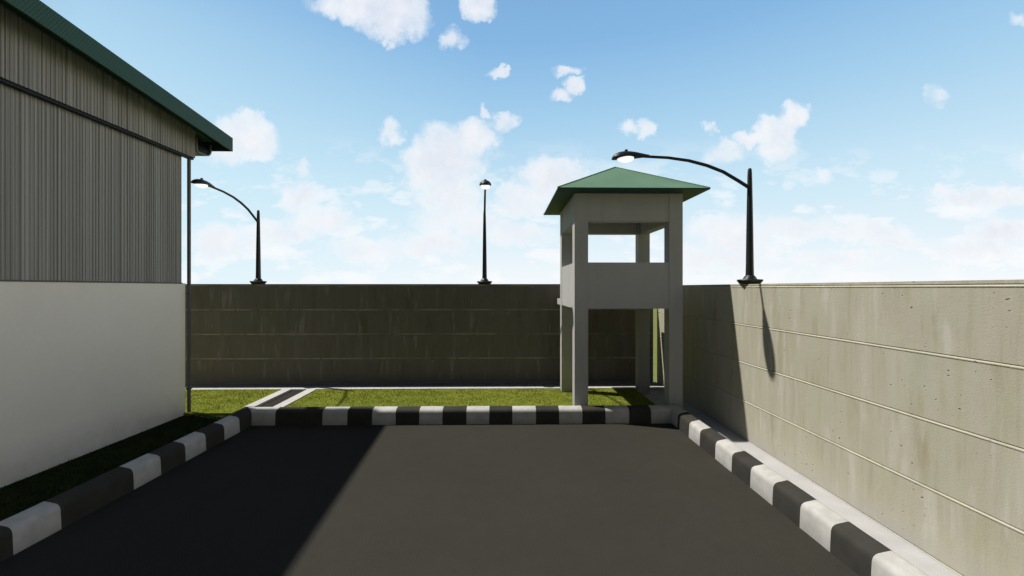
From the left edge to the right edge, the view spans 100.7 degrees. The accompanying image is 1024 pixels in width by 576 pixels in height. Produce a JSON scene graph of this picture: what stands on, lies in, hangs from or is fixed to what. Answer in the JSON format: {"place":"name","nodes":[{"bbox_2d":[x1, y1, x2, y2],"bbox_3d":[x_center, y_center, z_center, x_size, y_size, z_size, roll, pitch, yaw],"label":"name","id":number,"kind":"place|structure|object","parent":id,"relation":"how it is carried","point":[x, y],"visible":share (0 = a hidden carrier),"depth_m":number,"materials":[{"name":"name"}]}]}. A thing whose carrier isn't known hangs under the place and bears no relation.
{"place":"outdoors","nodes":[
{"label":"outdoors","id":0,"kind":"place"},
{"bbox_2d":[0,414,228,520],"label":"verge","id":1,"kind":"structure","parent":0,"point":[124,452],"depth_m":5.65,"materials":[{"name":"green plant"}]},
{"bbox_2d":[183,387,654,414],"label":"lawn","id":2,"kind":"structure","parent":0,"point":[473,393],"depth_m":8.97,"materials":[{"name":"green plant"}]},
{"bbox_2d":[544,167,710,408],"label":"guard tower","id":3,"kind":"structure","parent":2,"relation":"on","point":[641,206],"depth_m":7.79,"materials":[{"name":"grey concrete"}]},
{"bbox_2d":[0,423,858,575],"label":"road","id":4,"kind":"structure","parent":0,"point":[656,499],"depth_m":4.53,"materials":[{"name":"grey asphalt"}]},
{"bbox_2d":[0,407,251,561],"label":"kerb","id":5,"kind":"structure","parent":4,"relation":"on","point":[23,530],"depth_m":4.74,"materials":[{"name":"black paint"}]},
{"bbox_2d":[248,405,675,425],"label":"kerb","id":6,"kind":"structure","parent":4,"relation":"on","point":[455,415],"depth_m":7.51,"materials":[{"name":"white paint"}]},
{"bbox_2d":[671,405,928,575],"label":"kerb","id":7,"kind":"structure","parent":4,"relation":"on","point":[855,549],"depth_m":4.26,"materials":[{"name":"white paint"}]},
{"bbox_2d":[40,0,1023,284],"label":"sky","id":8,"kind":"structure","parent":0,"point":[880,140],"materials":[{"name":"blue"}]},
{"bbox_2d":[653,309,656,381],"bbox_3d":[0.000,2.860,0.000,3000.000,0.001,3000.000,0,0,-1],"label":"ladder","id":9,"kind":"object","parent":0,"point":[654,345],"depth_m":21.09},
{"bbox_2d":[0,0,232,486],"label":"warehouse","id":10,"kind":"structure","parent":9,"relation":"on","point":[98,141],"depth_m":6.02,"materials":[{"name":"metal"}]},
{"bbox_2d":[244,389,316,407],"bbox_3d":[-4.861,2.584,8.683,0.785,0.532,2.129,0,0,-1],"label":"drain channel","id":11,"kind":"object","parent":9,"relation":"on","point":[283,398],"visible":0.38,"depth_m":8.96,"materials":[{"name":"concrete"}]},
{"bbox_2d":[185,284,652,383],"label":"concrete wall","id":12,"kind":"structure","parent":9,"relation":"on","point":[372,333],"depth_m":10.45,"materials":[{"name":"grey concrete"}]},
{"bbox_2d":[191,178,266,283],"bbox_3d":[-6.262,-1.157,9.496,0.384,2.115,2.382,0,0,-1],"label":"street lamp","id":13,"kind":"object","parent":12,"relation":"on","point":[200,183],"visible":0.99,"depth_m":10.42,"materials":[{"name":"metal"}]},
{"bbox_2d":[477,179,491,283],"bbox_3d":[-0.612,-1.157,9.594,0.384,2.115,2.382,0,0,-4],"label":"street lamp","id":14,"kind":"object","parent":12,"relation":"on","point":[484,184],"visible":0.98,"depth_m":10.54,"materials":[{"name":"metal"}]},
{"bbox_2d":[185,382,663,390],"bbox_3d":[-5.292,2.567,10.080,17.760,0.485,0.673,0,0,-1],"label":"wall drain","id":15,"kind":"object","parent":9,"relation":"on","point":[345,386],"depth_m":10.07,"materials":[{"name":"concrete"}]},
{"bbox_2d":[657,279,1023,575],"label":"concrete wall","id":16,"kind":"structure","parent":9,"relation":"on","point":[896,409],"depth_m":4.16,"materials":[{"name":"beige concrete"}]},
{"bbox_2d":[611,149,762,283],"bbox_3d":[2.758,-1.121,6.683,2.382,2.115,0.384,0,0,-1],"label":"street lamp","id":17,"kind":"object","parent":16,"relation":"on","point":[626,156],"visible":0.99,"depth_m":6.66,"materials":[{"name":"metal"}]},
{"bbox_2d":[642,390,958,575],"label":"pavement","id":18,"kind":"structure","parent":0,"point":[920,560],"depth_m":4.71,"materials":[{"name":"grey concrete"}]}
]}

